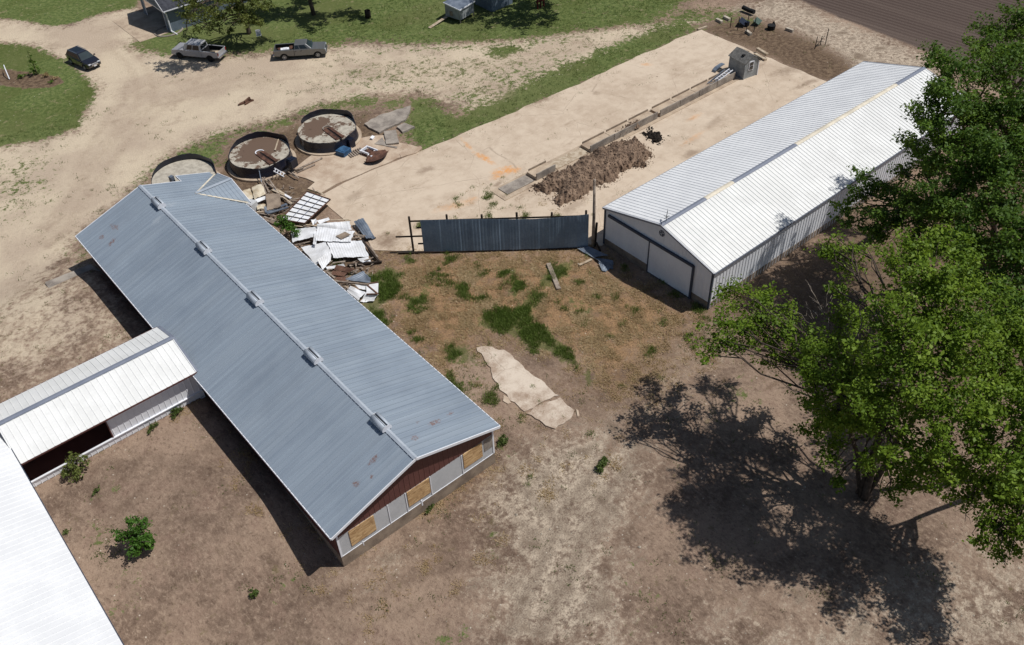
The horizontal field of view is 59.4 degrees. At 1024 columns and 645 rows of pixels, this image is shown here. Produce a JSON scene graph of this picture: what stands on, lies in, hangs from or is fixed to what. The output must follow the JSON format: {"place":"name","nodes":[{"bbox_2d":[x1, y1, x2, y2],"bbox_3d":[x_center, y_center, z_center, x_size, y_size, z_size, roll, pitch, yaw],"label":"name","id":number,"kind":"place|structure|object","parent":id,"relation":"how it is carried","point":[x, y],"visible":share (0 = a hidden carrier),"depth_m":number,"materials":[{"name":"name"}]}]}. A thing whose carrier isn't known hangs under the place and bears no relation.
{"place":"outdoors","nodes":[
{"label":"outdoors","id":0,"kind":"place"},
{"bbox_2d":[0,0,1023,644],"bbox_3d":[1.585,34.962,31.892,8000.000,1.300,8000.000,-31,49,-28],"label":"ground","id":1,"kind":"structure","parent":0,"point":[214,554],"depth_m":62.48,"materials":[{"name":"soil"}]},
{"bbox_2d":[27,51,42,74],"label":"spruce sapling","id":2,"kind":"object","parent":1,"relation":"on","point":[33,66],"visible":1,"depth_m":105.35,"materials":[{"name":"green plant"}]},
{"bbox_2d":[0,433,123,644],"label":"barn","id":3,"kind":"structure","parent":1,"relation":"on","point":[48,596],"depth_m":49.60,"materials":[{"name":"white"}]},
{"bbox_2d":[45,264,100,287],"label":"concrete slab","id":4,"kind":"structure","parent":1,"relation":"on","point":[60,279],"depth_m":76.19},
{"bbox_2d":[60,451,90,482],"bbox_3d":[-28.846,9.581,59.224,1.674,1.819,2.022,7,43,11],"label":"shrub","id":5,"kind":"object","parent":1,"relation":"on","point":[75,459],"visible":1,"depth_m":59.02,"materials":[{"name":"green plant"}]},
{"bbox_2d":[65,45,100,70],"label":"car","id":6,"kind":"object","parent":1,"relation":"on","point":[86,60],"visible":1,"depth_m":106.56,"materials":[{"name":"blue paint"}]},
{"bbox_2d":[0,325,204,486],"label":"covered walkway","id":7,"kind":"structure","parent":1,"relation":"on","point":[105,400],"depth_m":61.08,"materials":[{"name":"metal"}]},
{"bbox_2d":[109,515,156,559],"bbox_3d":[-22.782,13.059,54.456,2.494,2.707,2.337,-31,49,-28],"label":"young tree","id":8,"kind":"object","parent":1,"relation":"on","point":[137,538],"visible":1,"depth_m":54.04,"materials":[{"name":"green plant"}]},
{"bbox_2d":[113,8,169,41],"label":"driveway apron","id":9,"kind":"object","parent":1,"relation":"on","point":[141,26],"visible":0.64,"depth_m":115.66,"materials":[{"name":"concrete"}]},
{"bbox_2d":[147,421,159,433],"bbox_3d":[-24.996,7.295,62.288,0.683,0.392,1.225,8,43,12],"label":"weed","id":10,"kind":"object","parent":1,"relation":"on","point":[151,426],"visible":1,"depth_m":62.28,"materials":[{"name":"green plant"}]},
{"bbox_2d":[154,26,182,36],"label":"edging ring","id":11,"kind":"object","parent":1,"relation":"on","point":[166,35],"visible":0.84,"depth_m":113.24,"materials":[{"name":"grey concrete"}]},
{"bbox_2d":[169,406,183,418],"bbox_3d":[-23.671,6.270,63.206,0.792,0.580,1.280,24,48,26],"label":"weed","id":12,"kind":"object","parent":1,"relation":"on","point":[176,410],"visible":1,"depth_m":63.09,"materials":[{"name":"green plant"}]},
{"bbox_2d":[140,0,220,34],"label":"garage","id":13,"kind":"structure","parent":1,"relation":"on","point":[168,9],"depth_m":113.15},
{"bbox_2d":[151,153,218,183],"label":"round tank base","id":14,"kind":"object","parent":1,"relation":"on","point":[187,163],"visible":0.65,"depth_m":87.47,"materials":[{"name":"concrete"}]},
{"bbox_2d":[171,38,226,61],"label":"pickup truck","id":15,"kind":"object","parent":1,"relation":"on","point":[200,48],"visible":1,"depth_m":106.96,"materials":[{"name":"silver metal"}]},
{"bbox_2d":[182,5,226,36],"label":"shrub","id":16,"kind":"object","parent":1,"relation":"on","point":[192,21],"visible":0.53,"depth_m":110.03,"materials":[{"name":"green plant"}]},
{"bbox_2d":[172,0,276,35],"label":"birch tree","id":17,"kind":"object","parent":1,"relation":"on","point":[213,11],"visible":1,"depth_m":106.48,"materials":[{"name":"green plant"}]},
{"bbox_2d":[238,97,253,105],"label":"lumber pile","id":18,"kind":"object","parent":1,"relation":"on","point":[247,101],"visible":1,"depth_m":99.15,"materials":[{"name":"brown"}]},
{"bbox_2d":[242,188,253,198],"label":"metal sheet","id":19,"kind":"object","parent":1,"relation":"on","point":[248,193],"visible":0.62,"depth_m":85.27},
{"bbox_2d":[246,199,257,210],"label":"metal cabinet","id":20,"kind":"object","parent":1,"relation":"on","point":[253,204],"visible":0.67,"depth_m":83.39,"materials":[{"name":"grey"}]},
{"bbox_2d":[247,587,258,598],"bbox_3d":[-15.484,16.139,53.652,0.733,0.415,0.827,-31,49,-28],"label":"weed","id":21,"kind":"object","parent":1,"relation":"on","point":[254,593],"visible":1,"depth_m":53.54,"materials":[{"name":"green plant"}]},
{"bbox_2d":[227,131,295,182],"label":"round tank base","id":22,"kind":"object","parent":1,"relation":"on","point":[251,155],"visible":0.94,"depth_m":88.60,"materials":[{"name":"concrete"}]},
{"bbox_2d":[264,203,287,212],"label":"gutter","id":23,"kind":"object","parent":1,"relation":"on","point":[285,204],"visible":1,"depth_m":83.27,"materials":[{"name":"metal"}]},
{"bbox_2d":[266,193,280,210],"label":"fibre board","id":24,"kind":"object","parent":23,"relation":"on","point":[273,200],"visible":1,"depth_m":83.80,"materials":[{"name":"wood"}]},
{"bbox_2d":[274,215,299,236],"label":"shrub","id":25,"kind":"object","parent":1,"relation":"on","point":[286,226],"visible":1,"depth_m":79.78,"materials":[{"name":"green plant"}]},
{"bbox_2d":[75,172,500,566],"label":"barn","id":26,"kind":"structure","parent":1,"relation":"on","point":[358,427],"depth_m":61.54,"materials":[{"name":"metal"}]},
{"bbox_2d":[285,156,297,168],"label":"steel bin","id":27,"kind":"object","parent":1,"relation":"on","point":[291,162],"visible":1,"depth_m":87.77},
{"bbox_2d":[273,39,327,60],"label":"pickup truck","id":28,"kind":"object","parent":1,"relation":"on","point":[302,47],"visible":0.95,"depth_m":106.34,"materials":[{"name":"grey paint"}]},
{"bbox_2d":[291,227,316,241],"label":"metal sheet","id":29,"kind":"object","parent":1,"relation":"on","point":[305,233],"visible":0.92,"depth_m":79.82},
{"bbox_2d":[283,191,330,223],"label":"framed panel","id":30,"kind":"object","parent":1,"relation":"on","point":[306,207],"visible":0.91,"depth_m":82.76,"materials":[{"name":"metal"}]},
{"bbox_2d":[308,0,315,15],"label":"shade tree","id":31,"kind":"object","parent":1,"relation":"on","point":[312,9],"visible":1,"depth_m":115.50,"materials":[{"name":"brown plant"}]},
{"bbox_2d":[257,184,373,294],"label":"debris splinters","id":32,"kind":"object","parent":1,"relation":"on","point":[355,271],"visible":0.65,"depth_m":77.77,"materials":[{"name":"brown wood"}]},
{"bbox_2d":[301,242,330,264],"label":"metal sheet","id":33,"kind":"object","parent":32,"relation":"on","point":[314,253],"visible":1,"depth_m":78.16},
{"bbox_2d":[326,264,343,268],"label":"metal sheet","id":34,"kind":"object","parent":32,"relation":"on","point":[330,267],"visible":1,"depth_m":76.81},
{"bbox_2d":[317,251,330,269],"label":"metal sheet","id":35,"kind":"object","parent":34,"relation":"on","point":[324,260],"visible":1,"depth_m":77.07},
{"bbox_2d":[346,271,370,282],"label":"metal sheet","id":36,"kind":"object","parent":32,"relation":"on","point":[362,276],"visible":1,"depth_m":75.19,"materials":[{"name":"metal"}]},
{"bbox_2d":[295,109,361,155],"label":"round tank base","id":37,"kind":"object","parent":1,"relation":"on","point":[325,132],"visible":1,"depth_m":91.85,"materials":[{"name":"concrete"}]},
{"bbox_2d":[331,270,346,276],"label":"siding panel","id":38,"kind":"object","parent":1,"relation":"on","point":[338,273],"visible":1,"depth_m":75.94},
{"bbox_2d":[290,135,416,192],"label":"broken concrete yard","id":39,"kind":"structure","parent":1,"relation":"on","point":[325,173],"depth_m":89.00,"materials":[{"name":"concrete"}]},
{"bbox_2d":[335,146,351,157],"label":"steel bin","id":40,"kind":"object","parent":39,"relation":"on","point":[343,151],"visible":1,"depth_m":90.22,"materials":[{"name":"blue paint"}]},
{"bbox_2d":[347,137,355,147],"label":"steel bin","id":41,"kind":"object","parent":39,"relation":"on","point":[351,142],"visible":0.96,"depth_m":91.04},
{"bbox_2d":[348,147,361,157],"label":"slatted grate","id":42,"kind":"object","parent":39,"relation":"on","point":[357,149],"visible":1,"depth_m":90.46,"materials":[{"name":"brown wood"}]},
{"bbox_2d":[359,145,377,156],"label":"appliance frame","id":43,"kind":"object","parent":39,"relation":"on","point":[366,152],"visible":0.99,"depth_m":90.39,"materials":[{"name":"metal"}]},
{"bbox_2d":[364,150,388,161],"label":"rusty trough","id":44,"kind":"object","parent":39,"relation":"on","point":[378,155],"visible":1,"depth_m":89.66,"materials":[{"name":"metal"}]},
{"bbox_2d":[375,138,396,148],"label":"concrete slab","id":45,"kind":"structure","parent":39,"relation":"on","point":[381,141],"depth_m":91.73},
{"bbox_2d":[384,130,398,144],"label":"concrete slab","id":46,"kind":"structure","parent":39,"relation":"on","point":[391,137],"depth_m":92.25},
{"bbox_2d":[400,146,421,157],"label":"concrete slab","id":47,"kind":"structure","parent":39,"relation":"on","point":[409,151],"depth_m":90.46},
{"bbox_2d":[347,286,364,300],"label":"metal sheet","id":48,"kind":"object","parent":1,"relation":"on","point":[357,294],"visible":1,"depth_m":73.87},
{"bbox_2d":[356,285,365,289],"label":"metal sheet","id":49,"kind":"object","parent":1,"relation":"on","point":[363,287],"visible":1,"depth_m":74.36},
{"bbox_2d":[335,280,368,284],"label":"timber post","id":50,"kind":"object","parent":49,"relation":"on","point":[349,282],"visible":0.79,"depth_m":74.51,"materials":[{"name":"brown wood"}]},
{"bbox_2d":[347,260,381,266],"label":"timber post","id":51,"kind":"object","parent":1,"relation":"on","point":[371,262],"visible":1,"depth_m":77.13,"materials":[{"name":"brown wood"}]},
{"bbox_2d":[362,240,379,261],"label":"timber post","id":52,"kind":"object","parent":51,"relation":"on","point":[370,250],"visible":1,"depth_m":78.08,"materials":[{"name":"brown wood"}]},
{"bbox_2d":[358,257,370,261],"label":"metal sheet","id":53,"kind":"object","parent":1,"relation":"on","point":[363,259],"visible":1,"depth_m":77.41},
{"bbox_2d":[327,240,368,257],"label":"metal sheet","id":54,"kind":"object","parent":53,"relation":"on","point":[352,249],"visible":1,"depth_m":78.06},
{"bbox_2d":[315,227,354,241],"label":"metal sheet","id":55,"kind":"object","parent":54,"relation":"on","point":[326,234],"visible":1,"depth_m":79.18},
{"bbox_2d":[317,221,351,229],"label":"metal sheet","id":56,"kind":"object","parent":55,"relation":"on","point":[345,225],"visible":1,"depth_m":80.30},
{"bbox_2d":[336,232,350,238],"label":"fibre board","id":57,"kind":"object","parent":55,"relation":"on","point":[343,235],"visible":1,"depth_m":79.00,"materials":[{"name":"wood"}]},
{"bbox_2d":[364,9,370,18],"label":"burn barrel","id":58,"kind":"object","parent":1,"relation":"on","point":[367,12],"visible":1,"depth_m":114.54,"materials":[{"name":"black metal"}]},
{"bbox_2d":[360,293,376,301],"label":"metal sheet","id":59,"kind":"object","parent":1,"relation":"on","point":[366,298],"visible":1,"depth_m":73.69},
{"bbox_2d":[366,282,377,294],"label":"braced panel","id":60,"kind":"object","parent":59,"relation":"on","point":[371,288],"visible":1,"depth_m":73.99,"materials":[{"name":"white"}]},
{"bbox_2d":[364,105,410,133],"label":"concrete slab","id":61,"kind":"structure","parent":1,"relation":"on","point":[380,124],"depth_m":95.07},
{"bbox_2d":[397,123,414,132],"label":"concrete slab","id":62,"kind":"object","parent":1,"relation":"on","point":[404,127],"depth_m":93.87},
{"bbox_2d":[428,0,474,28],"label":"chicken coop","id":63,"kind":"structure","parent":1,"relation":"on","point":[460,10],"depth_m":112.67,"materials":[{"name":"grey paint"}]},
{"bbox_2d":[169,171,809,644],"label":"dead weeds","id":64,"kind":"object","parent":1,"relation":"on","point":[473,309],"visible":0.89,"depth_m":71.24,"materials":[{"name":"plant"}]},
{"bbox_2d":[395,210,588,254],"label":"windbreak fence","id":65,"kind":"object","parent":1,"relation":"on","point":[517,233],"visible":1,"depth_m":76.91,"materials":[{"name":"grey metal"}]},
{"bbox_2d":[475,0,512,11],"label":"tool shed","id":66,"kind":"structure","parent":1,"relation":"on","point":[492,5],"depth_m":115.29,"materials":[{"name":"blue"}]},
{"bbox_2d":[496,434,507,447],"bbox_3d":[-0.653,8.190,61.932,1.366,0.521,0.739,-52,61,-40],"label":"weed","id":67,"kind":"object","parent":1,"relation":"on","point":[502,440],"visible":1,"depth_m":61.89,"materials":[{"name":"green plant"}]},
{"bbox_2d":[0,0,1023,644],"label":"weeds","id":68,"kind":"object","parent":1,"relation":"on","point":[446,156],"visible":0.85,"depth_m":101.41,"materials":[{"name":"plant"}]},
{"bbox_2d":[477,346,558,411],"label":"concrete slab","id":69,"kind":"structure","parent":1,"relation":"on","point":[519,391],"depth_m":66.39,"materials":[{"name":"concrete"}]},
{"bbox_2d":[331,176,745,486],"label":"tall grass","id":70,"kind":"structure","parent":1,"relation":"on","point":[503,319],"depth_m":72.19,"materials":[{"name":"plant"}]},
{"bbox_2d":[526,397,573,428],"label":"concrete slab","id":71,"kind":"structure","parent":1,"relation":"on","point":[545,411],"depth_m":63.90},
{"bbox_2d":[546,263,560,289],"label":"plank","id":72,"kind":"object","parent":1,"relation":"on","point":[555,280],"visible":1,"depth_m":75.02,"materials":[{"name":"brown wood"}]},
{"bbox_2d":[97,263,1023,643],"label":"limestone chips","id":73,"kind":"object","parent":1,"relation":"on","point":[645,517],"visible":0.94,"depth_m":56.02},
{"bbox_2d":[321,30,826,251],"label":"concrete yard","id":74,"kind":"structure","parent":1,"relation":"on","point":[424,184],"depth_m":91.11,"materials":[{"name":"concrete"}]},
{"bbox_2d":[354,218,374,238],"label":"metal sheet","id":75,"kind":"object","parent":74,"relation":"on","point":[362,225],"visible":1,"depth_m":80.43,"materials":[{"name":"metal"}]},
{"bbox_2d":[529,136,654,208],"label":"dirt pile","id":76,"kind":"object","parent":74,"relation":"on","point":[607,164],"visible":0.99,"depth_m":85.70,"materials":[{"name":"soil"}]},
{"bbox_2d":[640,126,668,144],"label":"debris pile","id":77,"kind":"object","parent":74,"relation":"on","point":[655,137],"visible":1,"depth_m":90.71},
{"bbox_2d":[754,53,766,60],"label":"timber","id":78,"kind":"object","parent":74,"relation":"on","point":[761,56],"visible":0.84,"depth_m":102.81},
{"bbox_2d":[756,47,767,55],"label":"timber","id":79,"kind":"object","parent":78,"relation":"on","point":[761,51],"visible":1,"depth_m":103.22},
{"bbox_2d":[577,246,606,257],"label":"metal sheet","id":80,"kind":"object","parent":1,"relation":"on","point":[592,252],"visible":1,"depth_m":77.23,"materials":[{"name":"metal"}]},
{"bbox_2d":[591,179,595,248],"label":"pole","id":81,"kind":"object","parent":1,"relation":"on","point":[593,216],"visible":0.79,"depth_m":75.51,"materials":[{"name":"brown wood"}]},
{"bbox_2d":[595,222,597,246],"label":"post","id":82,"kind":"object","parent":1,"relation":"on","point":[596,226],"visible":0.89,"depth_m":77.03,"materials":[{"name":"brown wood"}]},
{"bbox_2d":[594,456,610,474],"bbox_3d":[6.055,9.519,60.118,0.796,0.553,1.458,23,48,26],"label":"weed","id":83,"kind":"object","parent":1,"relation":"on","point":[601,465],"visible":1,"depth_m":59.97,"materials":[{"name":"green plant"}]},
{"bbox_2d":[595,258,612,268],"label":"metal sheet","id":84,"kind":"object","parent":1,"relation":"on","point":[607,262],"visible":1,"depth_m":76.22,"materials":[{"name":"metal"}]},
{"bbox_2d":[599,263,609,271],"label":"metal sheet","id":85,"kind":"object","parent":1,"relation":"on","point":[604,267],"visible":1,"depth_m":75.75,"materials":[{"name":"metal"}]},
{"bbox_2d":[491,77,739,200],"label":"concrete slab","id":86,"kind":"structure","parent":1,"relation":"on","point":[500,194],"depth_m":90.06,"materials":[{"name":"concrete"}]},
{"bbox_2d":[498,175,533,194],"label":"concrete slab","id":87,"kind":"structure","parent":86,"relation":"on","point":[516,184],"depth_m":85.29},
{"bbox_2d":[527,160,555,180],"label":"feed bunk","id":88,"kind":"object","parent":86,"relation":"on","point":[540,170],"visible":1,"depth_m":86.42,"materials":[{"name":"concrete"}]},
{"bbox_2d":[549,148,588,168],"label":"concrete slab","id":89,"kind":"structure","parent":86,"relation":"on","point":[570,157],"depth_m":88.48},
{"bbox_2d":[581,131,613,152],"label":"feed bunk","id":90,"kind":"object","parent":86,"relation":"on","point":[591,144],"visible":0.99,"depth_m":89.90,"materials":[{"name":"concrete"}]},
{"bbox_2d":[605,120,636,140],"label":"feed bunk","id":91,"kind":"object","parent":86,"relation":"on","point":[617,133],"visible":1,"depth_m":91.46,"materials":[{"name":"concrete"}]},
{"bbox_2d":[615,119,640,134],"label":"soil clods","id":92,"kind":"object","parent":91,"relation":"in","point":[637,125],"visible":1,"depth_m":91.90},
{"bbox_2d":[627,109,657,128],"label":"feed bunk","id":93,"kind":"object","parent":86,"relation":"on","point":[646,116],"visible":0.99,"depth_m":93.09,"materials":[{"name":"concrete"}]},
{"bbox_2d":[650,98,679,116],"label":"feed bunk","id":94,"kind":"object","parent":86,"relation":"on","point":[664,107],"visible":0.99,"depth_m":94.55,"materials":[{"name":"concrete"}]},
{"bbox_2d":[670,88,699,106],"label":"feed bunk","id":95,"kind":"object","parent":86,"relation":"on","point":[686,96],"visible":1,"depth_m":96.06,"materials":[{"name":"concrete"}]},
{"bbox_2d":[690,79,716,95],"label":"feed bunk","id":96,"kind":"object","parent":86,"relation":"on","point":[703,87],"visible":0.98,"depth_m":97.42,"materials":[{"name":"concrete"}]},
{"bbox_2d":[708,71,735,86],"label":"feed bunk","id":97,"kind":"object","parent":86,"relation":"on","point":[726,78],"visible":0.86,"depth_m":98.68,"materials":[{"name":"concrete"}]},
{"bbox_2d":[707,69,728,83],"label":"ladder","id":98,"kind":"object","parent":97,"relation":"in","point":[719,75],"visible":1,"depth_m":98.74,"materials":[{"name":"metal"}]},
{"bbox_2d":[712,63,724,72],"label":"curved sheet","id":99,"kind":"object","parent":1,"relation":"on","point":[715,68],"visible":1,"depth_m":100.87,"materials":[{"name":"metal"}]},
{"bbox_2d":[738,17,749,26],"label":"tarp frame","id":100,"kind":"object","parent":1,"relation":"on","point":[742,21],"visible":0.96,"depth_m":109.15,"materials":[{"name":"blue metal"}]},
{"bbox_2d":[728,47,760,79],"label":"garden shed","id":101,"kind":"structure","parent":1,"relation":"on","point":[743,64],"depth_m":99.11,"materials":[{"name":"grey paint"}]},
{"bbox_2d":[741,5,755,13],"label":"roll","id":102,"kind":"object","parent":1,"relation":"on","point":[748,9],"visible":1,"depth_m":111.62,"materials":[{"name":"plastic"}]},
{"bbox_2d":[767,21,775,30],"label":"planter","id":103,"kind":"object","parent":1,"relation":"on","point":[771,26],"visible":1,"depth_m":108.17,"materials":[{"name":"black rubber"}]},
{"bbox_2d":[602,61,961,309],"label":"shed","id":104,"kind":"structure","parent":1,"relation":"on","point":[749,202],"depth_m":76.58,"materials":[{"name":"metal"}]},
{"bbox_2d":[646,242,694,298],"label":"sliding door","id":105,"kind":"structure","parent":104,"relation":"in","point":[662,265],"depth_m":72.88,"materials":[{"name":"white"}]},
{"bbox_2d":[685,219,1023,507],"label":"maple tree","id":106,"kind":"object","parent":1,"relation":"on","point":[859,396],"visible":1,"depth_m":48.70,"materials":[{"name":"green plant"}]},
{"bbox_2d":[826,124,1023,360],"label":"elm tree","id":107,"kind":"object","parent":1,"relation":"on","point":[1002,211],"visible":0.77,"depth_m":59.05,"materials":[{"name":"green plant"}]},
{"bbox_2d":[900,0,1023,176],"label":"elm tree","id":108,"kind":"object","parent":1,"relation":"on","point":[978,115],"visible":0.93,"depth_m":60.84,"materials":[{"name":"green plant"}]},
{"bbox_2d":[937,279,1023,568],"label":"maple tree","id":109,"kind":"object","parent":1,"relation":"on","point":[1001,487],"visible":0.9,"depth_m":47.21,"materials":[{"name":"green plant"}]},
{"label":"board","id":110,"kind":"object","parent":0,"visible":0},
{"bbox_2d":[252,184,264,198],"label":"metal sheet","id":111,"kind":"object","parent":110,"relation":"on","point":[258,190],"visible":1,"depth_m":85.25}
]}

